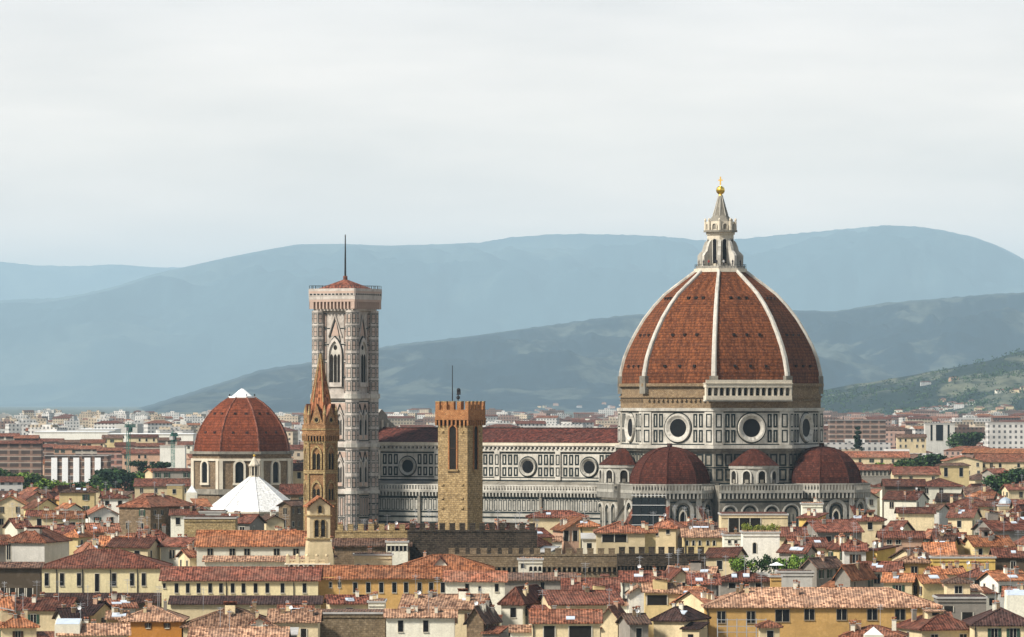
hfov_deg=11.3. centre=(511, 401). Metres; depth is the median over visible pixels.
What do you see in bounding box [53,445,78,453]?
town building
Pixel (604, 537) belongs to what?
window
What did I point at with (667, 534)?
house
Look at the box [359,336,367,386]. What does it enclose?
window
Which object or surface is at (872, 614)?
window
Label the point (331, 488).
window
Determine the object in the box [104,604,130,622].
house
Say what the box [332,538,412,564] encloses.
stone building
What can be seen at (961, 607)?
house
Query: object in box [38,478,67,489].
broadleaf tree
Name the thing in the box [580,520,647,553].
house
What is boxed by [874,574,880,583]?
window
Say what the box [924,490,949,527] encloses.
house
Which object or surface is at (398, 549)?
loggia
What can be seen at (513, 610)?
window
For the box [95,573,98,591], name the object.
window
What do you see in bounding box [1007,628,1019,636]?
window
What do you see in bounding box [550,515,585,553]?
house
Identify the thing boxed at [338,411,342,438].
window
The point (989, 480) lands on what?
broadleaf tree
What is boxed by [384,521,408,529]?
house
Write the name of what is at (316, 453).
window
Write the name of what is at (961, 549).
house
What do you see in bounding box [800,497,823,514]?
house
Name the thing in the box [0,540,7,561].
house
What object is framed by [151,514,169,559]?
house
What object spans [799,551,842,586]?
house
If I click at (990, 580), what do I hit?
house
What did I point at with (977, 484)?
town building
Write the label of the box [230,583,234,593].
window
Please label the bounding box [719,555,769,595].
house
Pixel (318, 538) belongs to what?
bell gable
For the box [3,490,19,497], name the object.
house
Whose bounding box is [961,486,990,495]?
house
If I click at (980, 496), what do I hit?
house
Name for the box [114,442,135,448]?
town building
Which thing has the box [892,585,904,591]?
window
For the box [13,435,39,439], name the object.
town building
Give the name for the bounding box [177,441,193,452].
town building
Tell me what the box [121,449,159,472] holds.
town building
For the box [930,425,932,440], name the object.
window
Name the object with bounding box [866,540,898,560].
house
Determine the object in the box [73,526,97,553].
house
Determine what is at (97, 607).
house
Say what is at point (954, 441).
broadleaf tree
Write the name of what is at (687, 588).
house
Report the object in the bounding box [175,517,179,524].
window
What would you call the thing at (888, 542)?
window
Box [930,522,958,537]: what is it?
house
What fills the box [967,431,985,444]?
pine tree
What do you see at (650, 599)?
window
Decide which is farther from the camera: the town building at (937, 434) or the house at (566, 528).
the town building at (937, 434)
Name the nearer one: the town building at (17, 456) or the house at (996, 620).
the house at (996, 620)
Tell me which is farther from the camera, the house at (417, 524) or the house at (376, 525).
the house at (417, 524)
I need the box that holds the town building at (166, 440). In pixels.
[157,437,180,444]
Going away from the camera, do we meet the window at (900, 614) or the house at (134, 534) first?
the window at (900, 614)
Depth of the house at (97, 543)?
1036.17 m
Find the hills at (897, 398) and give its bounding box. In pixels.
[821,350,1023,414]
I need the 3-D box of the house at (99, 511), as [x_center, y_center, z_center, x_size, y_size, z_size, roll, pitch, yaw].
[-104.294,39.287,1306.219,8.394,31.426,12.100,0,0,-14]
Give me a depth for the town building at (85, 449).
2925.00 m
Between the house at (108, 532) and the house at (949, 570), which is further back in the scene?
the house at (108, 532)
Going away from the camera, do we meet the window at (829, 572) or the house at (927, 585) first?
the house at (927, 585)
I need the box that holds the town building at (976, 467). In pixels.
[940,455,982,475]
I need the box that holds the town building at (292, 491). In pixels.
[279,484,303,500]
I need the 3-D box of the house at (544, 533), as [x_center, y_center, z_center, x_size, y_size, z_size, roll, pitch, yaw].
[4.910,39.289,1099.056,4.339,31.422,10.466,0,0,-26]
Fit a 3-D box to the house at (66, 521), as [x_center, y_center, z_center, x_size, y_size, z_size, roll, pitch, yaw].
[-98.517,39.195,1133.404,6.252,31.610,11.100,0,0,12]
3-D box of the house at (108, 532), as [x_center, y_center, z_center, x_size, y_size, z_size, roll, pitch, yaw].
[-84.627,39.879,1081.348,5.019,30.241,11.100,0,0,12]
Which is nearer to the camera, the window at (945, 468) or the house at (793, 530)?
the house at (793, 530)
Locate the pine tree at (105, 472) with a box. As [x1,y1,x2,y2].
[94,467,126,482]
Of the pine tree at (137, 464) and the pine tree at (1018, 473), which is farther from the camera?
the pine tree at (137, 464)
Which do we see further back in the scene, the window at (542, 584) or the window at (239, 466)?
the window at (239, 466)
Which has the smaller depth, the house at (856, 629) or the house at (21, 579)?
the house at (856, 629)
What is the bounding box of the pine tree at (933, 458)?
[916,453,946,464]
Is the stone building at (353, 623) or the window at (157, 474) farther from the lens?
the window at (157, 474)
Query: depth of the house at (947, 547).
1020.46 m
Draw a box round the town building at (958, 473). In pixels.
[935,463,970,486]
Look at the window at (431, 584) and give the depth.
969.86 m
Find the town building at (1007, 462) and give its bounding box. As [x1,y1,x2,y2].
[973,454,1023,470]
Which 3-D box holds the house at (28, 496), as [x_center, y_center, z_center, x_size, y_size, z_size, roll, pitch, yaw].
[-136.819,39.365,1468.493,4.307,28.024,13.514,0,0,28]
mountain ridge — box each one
[0,225,1023,405]
[0,262,182,299]
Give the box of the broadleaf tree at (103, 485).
[82,480,111,490]
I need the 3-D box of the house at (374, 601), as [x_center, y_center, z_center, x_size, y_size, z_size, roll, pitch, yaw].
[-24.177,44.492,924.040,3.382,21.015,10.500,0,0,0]
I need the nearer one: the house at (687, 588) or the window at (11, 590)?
the house at (687, 588)
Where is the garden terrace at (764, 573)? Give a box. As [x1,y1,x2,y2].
[732,572,775,576]
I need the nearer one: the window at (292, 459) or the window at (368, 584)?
the window at (368, 584)
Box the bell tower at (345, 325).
[309,235,381,530]
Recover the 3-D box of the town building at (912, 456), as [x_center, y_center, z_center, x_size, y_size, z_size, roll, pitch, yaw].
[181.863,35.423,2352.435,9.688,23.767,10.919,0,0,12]
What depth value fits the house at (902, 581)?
956.64 m
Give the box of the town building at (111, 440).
[102,435,123,446]
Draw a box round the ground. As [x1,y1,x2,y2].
[0,406,591,417]
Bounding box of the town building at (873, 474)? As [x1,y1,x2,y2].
[856,464,893,488]
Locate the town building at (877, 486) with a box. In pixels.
[870,483,881,516]
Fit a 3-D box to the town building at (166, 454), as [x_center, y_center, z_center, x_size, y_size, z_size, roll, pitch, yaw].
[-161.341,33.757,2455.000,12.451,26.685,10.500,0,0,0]
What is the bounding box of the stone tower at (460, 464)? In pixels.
[435,365,485,529]
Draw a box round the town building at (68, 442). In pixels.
[58,440,80,445]
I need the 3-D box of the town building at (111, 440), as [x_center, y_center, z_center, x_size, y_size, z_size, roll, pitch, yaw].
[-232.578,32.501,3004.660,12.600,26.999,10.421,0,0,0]
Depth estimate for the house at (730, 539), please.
1075.00 m
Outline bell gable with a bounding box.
[303,495,333,564]
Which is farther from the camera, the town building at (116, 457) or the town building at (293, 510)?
the town building at (116, 457)
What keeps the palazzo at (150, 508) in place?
on the ground
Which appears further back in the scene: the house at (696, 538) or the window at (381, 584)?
the house at (696, 538)
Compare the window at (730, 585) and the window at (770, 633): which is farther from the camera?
the window at (730, 585)
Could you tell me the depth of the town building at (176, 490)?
1620.00 m
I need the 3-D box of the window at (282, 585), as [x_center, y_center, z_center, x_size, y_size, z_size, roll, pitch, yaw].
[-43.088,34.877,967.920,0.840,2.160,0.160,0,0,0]
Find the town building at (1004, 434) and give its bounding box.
[985,422,1023,447]
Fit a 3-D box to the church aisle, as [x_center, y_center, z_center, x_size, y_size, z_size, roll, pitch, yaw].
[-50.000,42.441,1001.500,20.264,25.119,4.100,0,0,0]
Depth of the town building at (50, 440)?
2950.79 m
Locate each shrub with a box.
[728,555,748,571]
[734,558,756,572]
[741,522,751,529]
[745,556,767,571]
[747,525,756,529]
[755,523,765,529]
[761,554,776,573]
[770,523,780,530]
[772,558,789,571]
[776,557,796,568]
[788,553,806,568]
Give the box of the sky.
[0,0,1023,267]
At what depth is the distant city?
5289.90 m
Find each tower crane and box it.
[123,422,135,483]
[169,431,177,467]
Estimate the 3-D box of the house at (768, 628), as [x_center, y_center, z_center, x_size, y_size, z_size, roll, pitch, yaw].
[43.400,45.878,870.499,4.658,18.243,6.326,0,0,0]
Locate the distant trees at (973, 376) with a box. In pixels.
[84,348,1023,490]
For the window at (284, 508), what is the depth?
1300.33 m
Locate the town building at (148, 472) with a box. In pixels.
[143,468,152,477]
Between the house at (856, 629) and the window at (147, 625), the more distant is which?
the window at (147, 625)
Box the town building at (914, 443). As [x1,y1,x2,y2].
[895,434,926,452]
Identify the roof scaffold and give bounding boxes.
[717,618,756,636]
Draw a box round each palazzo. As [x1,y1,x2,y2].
[116,481,197,536]
[701,575,953,636]
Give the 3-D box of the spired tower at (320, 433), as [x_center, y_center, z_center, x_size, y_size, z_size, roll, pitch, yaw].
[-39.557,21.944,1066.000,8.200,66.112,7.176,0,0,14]
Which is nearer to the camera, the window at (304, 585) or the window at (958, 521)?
the window at (304, 585)
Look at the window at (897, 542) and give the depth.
1092.05 m
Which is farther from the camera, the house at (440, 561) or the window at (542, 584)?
the house at (440, 561)
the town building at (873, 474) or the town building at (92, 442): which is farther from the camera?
the town building at (92, 442)
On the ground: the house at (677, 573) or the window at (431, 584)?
the house at (677, 573)
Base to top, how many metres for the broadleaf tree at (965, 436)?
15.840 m
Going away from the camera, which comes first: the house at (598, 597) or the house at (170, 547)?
the house at (598, 597)
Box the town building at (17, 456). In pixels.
[0,440,43,475]
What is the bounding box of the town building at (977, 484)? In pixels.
[968,483,984,485]
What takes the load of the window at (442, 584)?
in the palace at (391, 584)
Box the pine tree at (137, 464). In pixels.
[128,460,148,470]
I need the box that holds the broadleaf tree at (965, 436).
[958,432,984,445]
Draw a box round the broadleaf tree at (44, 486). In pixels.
[28,482,53,488]
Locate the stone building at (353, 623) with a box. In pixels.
[320,609,385,636]
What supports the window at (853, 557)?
in the house at (853, 552)
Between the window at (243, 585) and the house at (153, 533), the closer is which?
the window at (243, 585)
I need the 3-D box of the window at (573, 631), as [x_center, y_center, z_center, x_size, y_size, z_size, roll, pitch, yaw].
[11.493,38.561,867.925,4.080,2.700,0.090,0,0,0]
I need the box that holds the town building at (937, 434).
[923,423,954,455]
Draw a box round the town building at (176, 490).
[166,483,184,499]
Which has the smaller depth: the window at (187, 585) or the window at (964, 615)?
the window at (964, 615)
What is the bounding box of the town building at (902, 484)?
[880,479,926,517]
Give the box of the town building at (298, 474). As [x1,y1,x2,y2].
[293,463,303,483]
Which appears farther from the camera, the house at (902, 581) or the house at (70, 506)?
the house at (70, 506)
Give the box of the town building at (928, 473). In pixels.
[889,466,940,480]
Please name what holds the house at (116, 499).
on the ground
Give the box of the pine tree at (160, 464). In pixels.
[150,461,170,467]
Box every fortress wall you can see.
[335,524,406,537]
[407,523,536,560]
[448,548,616,577]
[617,547,705,595]
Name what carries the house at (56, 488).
on the ground
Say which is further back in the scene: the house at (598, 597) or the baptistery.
the baptistery
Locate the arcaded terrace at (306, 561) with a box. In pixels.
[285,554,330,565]
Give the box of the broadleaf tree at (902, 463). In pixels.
[893,458,915,465]
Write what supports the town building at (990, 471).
on the ground
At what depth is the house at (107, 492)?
1508.78 m
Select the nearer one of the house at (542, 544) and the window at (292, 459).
the house at (542, 544)
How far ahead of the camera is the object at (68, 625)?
869.90 m
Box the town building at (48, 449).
[43,444,56,456]
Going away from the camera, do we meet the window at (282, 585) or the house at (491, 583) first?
the house at (491, 583)
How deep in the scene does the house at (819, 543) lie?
1042.61 m
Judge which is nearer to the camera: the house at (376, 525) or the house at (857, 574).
the house at (857, 574)
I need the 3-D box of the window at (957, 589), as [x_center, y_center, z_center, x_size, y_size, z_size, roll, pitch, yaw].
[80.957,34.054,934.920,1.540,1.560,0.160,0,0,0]
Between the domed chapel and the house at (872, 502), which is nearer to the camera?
the house at (872, 502)
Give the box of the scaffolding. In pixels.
[632,492,665,526]
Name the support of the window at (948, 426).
in the town building at (937, 434)
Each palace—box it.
[42,549,172,592]
[159,566,321,609]
[315,565,451,608]
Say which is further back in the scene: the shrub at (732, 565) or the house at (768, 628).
the shrub at (732, 565)
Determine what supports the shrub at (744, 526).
on the house at (758, 543)
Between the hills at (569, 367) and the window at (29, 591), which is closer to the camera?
the window at (29, 591)
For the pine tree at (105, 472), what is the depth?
2048.64 m
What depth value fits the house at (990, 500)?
1403.57 m
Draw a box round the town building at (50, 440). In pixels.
[39,438,64,444]
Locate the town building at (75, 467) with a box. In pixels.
[44,454,111,483]
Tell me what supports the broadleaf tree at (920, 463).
on the ground
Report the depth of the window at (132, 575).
984.90 m
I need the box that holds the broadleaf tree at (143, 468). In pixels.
[138,464,156,472]
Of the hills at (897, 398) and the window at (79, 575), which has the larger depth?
the hills at (897, 398)
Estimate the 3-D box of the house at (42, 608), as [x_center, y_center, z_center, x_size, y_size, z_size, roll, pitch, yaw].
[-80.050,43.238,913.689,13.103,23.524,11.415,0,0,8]
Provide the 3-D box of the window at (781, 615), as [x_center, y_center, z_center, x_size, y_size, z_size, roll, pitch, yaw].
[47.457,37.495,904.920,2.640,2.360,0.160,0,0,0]
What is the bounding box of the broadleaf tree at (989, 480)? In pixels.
[981,474,1011,494]
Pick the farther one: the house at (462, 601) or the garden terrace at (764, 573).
the garden terrace at (764, 573)
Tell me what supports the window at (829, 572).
in the house at (825, 567)
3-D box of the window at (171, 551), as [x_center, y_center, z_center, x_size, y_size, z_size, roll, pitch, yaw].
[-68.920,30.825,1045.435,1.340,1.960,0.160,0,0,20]
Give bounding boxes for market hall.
[34,431,115,439]
[76,429,120,432]
[108,433,196,448]
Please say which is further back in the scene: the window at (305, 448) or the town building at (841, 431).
the town building at (841, 431)
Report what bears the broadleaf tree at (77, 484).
on the ground
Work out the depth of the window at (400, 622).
896.76 m
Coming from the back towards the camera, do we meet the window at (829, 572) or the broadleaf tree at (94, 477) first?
the broadleaf tree at (94, 477)
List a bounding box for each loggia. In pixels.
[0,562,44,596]
[385,540,408,564]
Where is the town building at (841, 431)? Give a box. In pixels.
[828,420,885,442]
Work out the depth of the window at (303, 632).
889.56 m
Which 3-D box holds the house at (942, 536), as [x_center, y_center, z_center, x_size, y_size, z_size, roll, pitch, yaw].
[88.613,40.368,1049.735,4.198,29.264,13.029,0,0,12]
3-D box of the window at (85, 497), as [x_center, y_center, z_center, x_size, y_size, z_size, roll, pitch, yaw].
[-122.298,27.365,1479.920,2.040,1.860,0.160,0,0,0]
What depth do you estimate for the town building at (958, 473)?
1980.00 m
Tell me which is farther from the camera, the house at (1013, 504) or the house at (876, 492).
the house at (876, 492)
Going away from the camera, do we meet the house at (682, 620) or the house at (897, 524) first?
the house at (682, 620)
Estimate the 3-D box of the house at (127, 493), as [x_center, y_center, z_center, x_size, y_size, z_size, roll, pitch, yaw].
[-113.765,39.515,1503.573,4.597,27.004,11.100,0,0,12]
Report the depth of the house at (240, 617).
887.91 m
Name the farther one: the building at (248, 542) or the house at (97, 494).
the house at (97, 494)
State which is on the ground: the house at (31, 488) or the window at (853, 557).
the house at (31, 488)
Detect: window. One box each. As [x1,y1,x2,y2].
[6,544,10,559]
[9,588,15,595]
[13,630,22,636]
[18,588,24,596]
[26,588,32,596]
[28,614,38,623]
[37,518,41,524]
[44,573,48,585]
[59,573,63,585]
[77,573,81,585]
[82,494,88,500]
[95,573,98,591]
[112,573,116,585]
[130,573,134,585]
[139,509,144,516]
[141,573,145,585]
[145,623,151,628]
[155,472,160,477]
[164,472,169,477]
[164,623,170,628]
[169,549,174,558]
[174,583,178,593]
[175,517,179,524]
[183,472,189,477]
[185,583,189,593]
[196,583,200,593]
[200,459,209,484]
[207,548,212,555]
[208,583,211,593]
[219,583,222,593]
[229,548,234,555]
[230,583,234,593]
[233,460,245,484]
[241,583,245,593]
[244,548,249,555]
[253,583,257,593]
[265,583,269,593]
[270,460,280,484]
[273,548,279,555]
[280,583,284,593]
[283,507,286,514]
[291,459,292,483]
[293,548,298,555]
[300,629,306,636]
[302,583,306,593]
[304,445,306,468]
[304,480,306,499]
[311,445,321,468]
[311,480,321,498]
[327,336,342,386]
[327,445,335,468]
[327,480,335,499]
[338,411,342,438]
[338,459,342,485]
[353,582,357,592]
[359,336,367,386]
[359,411,362,438]
[359,459,362,485]
[363,411,367,438]
[363,458,367,485]
[366,582,370,592]
[379,582,383,592]
[392,582,396,592]
[398,620,403,632]
[404,582,408,592]
[417,582,421,592]
[423,620,428,632]
[429,582,433,590]
[440,582,444,592]
[464,613,469,621]
[494,584,498,591]
[510,607,516,617]
[540,582,544,589]
[543,626,555,636]
[563,531,568,540]
[568,626,591,636]
[572,531,577,540]
[601,534,626,541]
[636,627,641,636]
[646,595,667,604]
[716,560,722,569]
[717,611,725,623]
[728,518,760,531]
[728,583,735,587]
[746,611,755,623]
[752,542,756,552]
[755,583,762,586]
[767,630,773,636]
[775,609,789,621]
[804,609,814,620]
[819,569,823,578]
[827,569,831,578]
[836,609,846,620]
[850,554,860,563]
[867,522,872,529]
[867,609,877,620]
[868,580,872,586]
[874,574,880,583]
[886,540,891,544]
[889,501,893,507]
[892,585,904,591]
[895,540,900,544]
[895,609,905,620]
[911,566,917,573]
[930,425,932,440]
[936,425,942,440]
[943,606,953,611]
[944,467,947,476]
[947,425,949,440]
[954,586,962,593]
[957,520,960,527]
[959,467,962,476]
[959,633,966,636]
[961,612,973,618]
[978,548,982,554]
[988,628,1000,636]
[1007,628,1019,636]
[1010,561,1015,569]
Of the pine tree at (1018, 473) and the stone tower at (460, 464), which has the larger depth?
the pine tree at (1018, 473)
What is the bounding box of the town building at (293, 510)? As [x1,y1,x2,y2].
[276,499,303,529]
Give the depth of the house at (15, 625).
883.37 m
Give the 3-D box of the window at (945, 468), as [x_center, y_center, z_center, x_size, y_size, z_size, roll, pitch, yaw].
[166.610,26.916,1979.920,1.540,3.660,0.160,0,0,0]
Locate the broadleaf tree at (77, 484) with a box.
[69,481,84,486]
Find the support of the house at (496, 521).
on the ground
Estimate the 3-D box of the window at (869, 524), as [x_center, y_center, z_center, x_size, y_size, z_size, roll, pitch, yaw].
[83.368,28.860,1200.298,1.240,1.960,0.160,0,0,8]
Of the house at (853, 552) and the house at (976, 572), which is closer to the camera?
the house at (976, 572)
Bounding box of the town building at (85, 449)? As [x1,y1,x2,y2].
[75,445,101,453]
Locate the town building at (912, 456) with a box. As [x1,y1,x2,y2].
[910,454,921,458]
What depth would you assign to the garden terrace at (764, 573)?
1009.90 m
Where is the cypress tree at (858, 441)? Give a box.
[853,426,863,450]
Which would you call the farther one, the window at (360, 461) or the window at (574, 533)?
the window at (360, 461)
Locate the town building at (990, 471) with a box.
[980,466,1005,488]
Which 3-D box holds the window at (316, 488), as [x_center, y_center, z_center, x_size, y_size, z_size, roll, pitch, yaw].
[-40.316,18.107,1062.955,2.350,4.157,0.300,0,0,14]
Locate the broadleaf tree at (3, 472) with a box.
[0,468,11,475]
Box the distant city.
[0,377,1023,499]
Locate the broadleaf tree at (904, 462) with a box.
[894,459,914,465]
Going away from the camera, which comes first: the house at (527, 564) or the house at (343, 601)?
the house at (343, 601)
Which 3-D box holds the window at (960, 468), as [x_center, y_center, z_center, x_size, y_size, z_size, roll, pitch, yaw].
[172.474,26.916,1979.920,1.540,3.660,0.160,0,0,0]
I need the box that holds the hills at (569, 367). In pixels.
[138,292,1023,411]
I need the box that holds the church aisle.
[202,556,304,565]
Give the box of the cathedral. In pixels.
[379,177,870,527]
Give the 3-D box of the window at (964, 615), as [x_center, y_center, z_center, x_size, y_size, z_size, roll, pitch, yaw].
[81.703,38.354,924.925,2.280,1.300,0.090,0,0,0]
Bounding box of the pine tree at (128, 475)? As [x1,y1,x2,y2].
[108,469,139,489]
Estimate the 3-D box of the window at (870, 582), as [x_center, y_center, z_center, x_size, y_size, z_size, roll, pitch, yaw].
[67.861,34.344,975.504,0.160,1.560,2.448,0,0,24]
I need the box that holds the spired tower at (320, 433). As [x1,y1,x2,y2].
[302,348,339,537]
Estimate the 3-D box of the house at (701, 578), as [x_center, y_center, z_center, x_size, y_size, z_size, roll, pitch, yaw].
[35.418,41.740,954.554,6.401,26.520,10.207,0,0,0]
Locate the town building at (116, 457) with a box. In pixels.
[96,447,123,469]
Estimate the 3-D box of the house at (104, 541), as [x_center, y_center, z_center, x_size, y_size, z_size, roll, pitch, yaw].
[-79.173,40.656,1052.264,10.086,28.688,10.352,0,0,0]
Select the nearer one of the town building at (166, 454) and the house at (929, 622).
the house at (929, 622)
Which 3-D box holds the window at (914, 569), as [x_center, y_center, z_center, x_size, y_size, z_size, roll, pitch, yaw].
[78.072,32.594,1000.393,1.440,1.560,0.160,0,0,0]
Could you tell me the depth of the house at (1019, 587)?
933.89 m
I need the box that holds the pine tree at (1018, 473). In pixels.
[1007,467,1023,481]
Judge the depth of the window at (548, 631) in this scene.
867.90 m
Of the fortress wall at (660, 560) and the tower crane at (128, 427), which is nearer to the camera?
the fortress wall at (660, 560)
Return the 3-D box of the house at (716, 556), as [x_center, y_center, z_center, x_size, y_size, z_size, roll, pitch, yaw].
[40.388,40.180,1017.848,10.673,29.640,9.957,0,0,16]
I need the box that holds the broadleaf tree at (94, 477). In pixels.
[88,472,122,488]
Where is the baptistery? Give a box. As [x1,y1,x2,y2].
[211,454,289,516]
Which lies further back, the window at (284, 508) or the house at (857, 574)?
the window at (284, 508)
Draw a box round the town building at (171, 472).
[151,468,190,477]
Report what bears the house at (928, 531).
on the ground
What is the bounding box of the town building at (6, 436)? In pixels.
[0,433,19,439]
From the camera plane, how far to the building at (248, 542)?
1010.89 m
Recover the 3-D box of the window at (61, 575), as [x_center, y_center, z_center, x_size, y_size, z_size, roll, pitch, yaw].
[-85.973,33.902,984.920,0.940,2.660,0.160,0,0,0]
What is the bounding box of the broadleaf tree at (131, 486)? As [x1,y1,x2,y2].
[120,473,144,490]
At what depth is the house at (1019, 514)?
1185.36 m
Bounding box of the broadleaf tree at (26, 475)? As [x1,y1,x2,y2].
[16,471,38,489]
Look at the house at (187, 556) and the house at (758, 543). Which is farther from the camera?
the house at (758, 543)
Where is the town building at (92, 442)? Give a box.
[80,439,105,446]
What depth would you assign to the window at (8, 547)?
1070.14 m
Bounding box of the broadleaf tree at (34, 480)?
[28,473,45,486]
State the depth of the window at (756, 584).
984.90 m
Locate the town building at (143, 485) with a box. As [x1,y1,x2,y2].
[133,478,190,500]
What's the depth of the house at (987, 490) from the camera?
1507.24 m
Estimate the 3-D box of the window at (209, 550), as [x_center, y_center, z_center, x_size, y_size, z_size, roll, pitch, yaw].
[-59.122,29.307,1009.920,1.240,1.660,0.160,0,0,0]
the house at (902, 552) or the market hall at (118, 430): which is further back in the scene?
the market hall at (118, 430)
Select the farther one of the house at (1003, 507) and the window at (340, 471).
the window at (340, 471)
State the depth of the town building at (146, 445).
2910.47 m
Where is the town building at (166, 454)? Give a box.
[159,445,186,467]
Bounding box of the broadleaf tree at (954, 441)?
[946,432,967,447]
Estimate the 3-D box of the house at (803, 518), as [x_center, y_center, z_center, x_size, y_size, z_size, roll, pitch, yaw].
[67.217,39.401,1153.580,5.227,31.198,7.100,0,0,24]
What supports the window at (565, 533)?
in the house at (566, 528)
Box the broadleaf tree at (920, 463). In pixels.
[908,457,931,465]
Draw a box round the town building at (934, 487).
[925,478,964,503]
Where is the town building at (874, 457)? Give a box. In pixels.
[843,451,909,463]
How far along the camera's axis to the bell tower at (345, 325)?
1418.28 m
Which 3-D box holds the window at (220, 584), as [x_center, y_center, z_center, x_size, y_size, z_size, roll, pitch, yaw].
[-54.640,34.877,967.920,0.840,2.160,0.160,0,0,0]
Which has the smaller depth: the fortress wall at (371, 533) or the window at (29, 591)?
the window at (29, 591)
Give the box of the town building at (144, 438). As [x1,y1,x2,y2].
[128,434,158,442]
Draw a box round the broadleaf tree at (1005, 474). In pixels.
[991,470,1023,488]
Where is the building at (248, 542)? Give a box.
[194,530,306,565]
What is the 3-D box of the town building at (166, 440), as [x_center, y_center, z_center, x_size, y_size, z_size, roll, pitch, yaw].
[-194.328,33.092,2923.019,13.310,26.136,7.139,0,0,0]
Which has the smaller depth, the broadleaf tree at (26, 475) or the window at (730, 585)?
the window at (730, 585)
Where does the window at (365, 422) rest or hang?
in the bell tower at (345, 325)
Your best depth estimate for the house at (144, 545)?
1042.42 m
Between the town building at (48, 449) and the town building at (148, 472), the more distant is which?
the town building at (48, 449)
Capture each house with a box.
[0,485,28,533]
[0,504,31,561]
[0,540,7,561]
[0,590,14,611]
[0,595,54,636]
[1,581,25,614]
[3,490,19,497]
[4,525,72,562]
[17,580,79,630]
[18,483,39,494]
[18,491,50,501]
[21,494,58,516]
[25,497,48,525]
[35,514,75,534]
[36,489,50,493]
[41,507,87,525]
[43,491,58,501]
[51,485,71,493]
[52,509,73,524]
[52,602,89,622]
[54,495,58,504]
[54,498,83,510]
[56,602,130,636]
[57,476,97,510]
[64,514,95,554]
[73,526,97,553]
[81,587,111,622]
[84,511,121,536]
[86,496,118,522]
[88,536,105,548]
[89,486,100,504]
[90,520,125,540]
[98,481,130,522]
[99,487,112,496]
[99,531,131,548]
[104,578,138,613]
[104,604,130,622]
[105,520,160,559]
[118,586,189,636]
[120,491,134,500]
[126,518,147,536]
[133,493,156,499]
[135,526,161,542]
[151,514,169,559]
[157,534,194,565]
[168,495,205,536]
[175,542,196,565]
[179,588,298,636]
[183,516,238,536]
[187,609,290,636]
[190,498,212,509]
[198,506,227,515]
[220,502,266,529]
[248,610,270,626]
[261,509,286,529]
[267,603,322,636]
[274,514,296,529]
[277,600,314,608]
[323,576,369,608]
[353,546,393,564]
[356,519,385,530]
[367,591,386,608]
[383,590,457,636]
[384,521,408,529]
[395,527,409,530]
[397,575,502,636]
[398,551,495,570]
[400,518,428,526]
[433,555,448,565]
[443,570,507,614]
[463,598,508,636]
[485,511,517,529]
[497,582,541,636]
[505,558,576,594]
[509,589,602,636]
[517,512,562,550]
[517,557,543,571]
[525,507,587,534]
[525,514,554,543]
[526,582,624,623]
[533,520,559,553]
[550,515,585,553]
[560,563,620,591]
[576,503,600,547]
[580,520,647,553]
[600,598,625,636]
[615,595,651,636]
[618,556,664,597]
[622,582,643,612]
[637,513,657,552]
[641,575,682,636]
[650,505,686,552]
[650,601,711,636]
[664,549,687,585]
[666,549,719,572]
[669,578,717,612]
[679,514,727,552]
[680,506,708,525]
[680,571,702,595]
[685,572,721,596]
[687,511,717,527]
[705,531,748,575]
[718,512,788,531]
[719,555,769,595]
[721,527,740,546]
[740,530,780,571]
[755,620,783,636]
[768,574,782,586]
[775,569,817,586]
[776,521,807,545]
[776,537,817,566]
[783,522,828,556]
[796,508,828,526]
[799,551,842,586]
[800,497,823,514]
[802,516,864,541]
[820,560,877,586]
[825,533,852,561]
[838,605,908,636]
[839,526,868,563]
[849,523,869,546]
[850,498,886,547]
[859,556,905,586]
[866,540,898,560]
[867,492,879,514]
[871,489,881,515]
[875,525,925,551]
[880,567,916,594]
[882,481,929,524]
[882,509,915,530]
[888,546,930,565]
[891,605,969,636]
[894,494,936,530]
[894,538,931,573]
[914,568,947,600]
[921,538,957,554]
[923,513,947,541]
[923,547,965,577]
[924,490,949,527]
[929,555,996,571]
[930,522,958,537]
[930,527,966,541]
[932,594,987,620]
[935,493,964,503]
[936,528,960,551]
[940,576,973,593]
[942,584,983,593]
[945,495,982,534]
[946,487,996,518]
[953,497,982,500]
[957,550,988,585]
[958,532,966,554]
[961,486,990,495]
[962,521,1015,554]
[962,586,1023,636]
[965,490,982,496]
[971,509,1023,541]
[976,565,1023,610]
[977,492,997,498]
[978,494,995,499]
[983,484,1002,497]
[983,497,997,503]
[988,531,1023,571]
[996,504,1011,513]
[998,510,1014,517]
[1000,475,1023,498]
[1001,568,1023,596]
[1007,503,1023,520]
[1009,499,1023,507]
[1009,504,1023,513]
[1014,536,1023,546]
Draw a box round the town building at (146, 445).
[134,443,164,448]
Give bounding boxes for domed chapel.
[190,389,293,503]
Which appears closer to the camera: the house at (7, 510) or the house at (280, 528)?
the house at (280, 528)
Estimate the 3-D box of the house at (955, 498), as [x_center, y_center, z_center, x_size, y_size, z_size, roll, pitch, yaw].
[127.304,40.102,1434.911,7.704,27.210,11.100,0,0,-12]
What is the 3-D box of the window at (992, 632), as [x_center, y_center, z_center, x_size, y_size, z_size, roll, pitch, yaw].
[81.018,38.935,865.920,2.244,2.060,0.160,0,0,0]
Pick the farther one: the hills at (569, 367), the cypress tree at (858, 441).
the hills at (569, 367)
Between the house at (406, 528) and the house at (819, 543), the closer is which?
the house at (819, 543)
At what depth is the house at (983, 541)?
1049.72 m
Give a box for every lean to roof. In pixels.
[42,593,161,611]
[167,595,323,620]

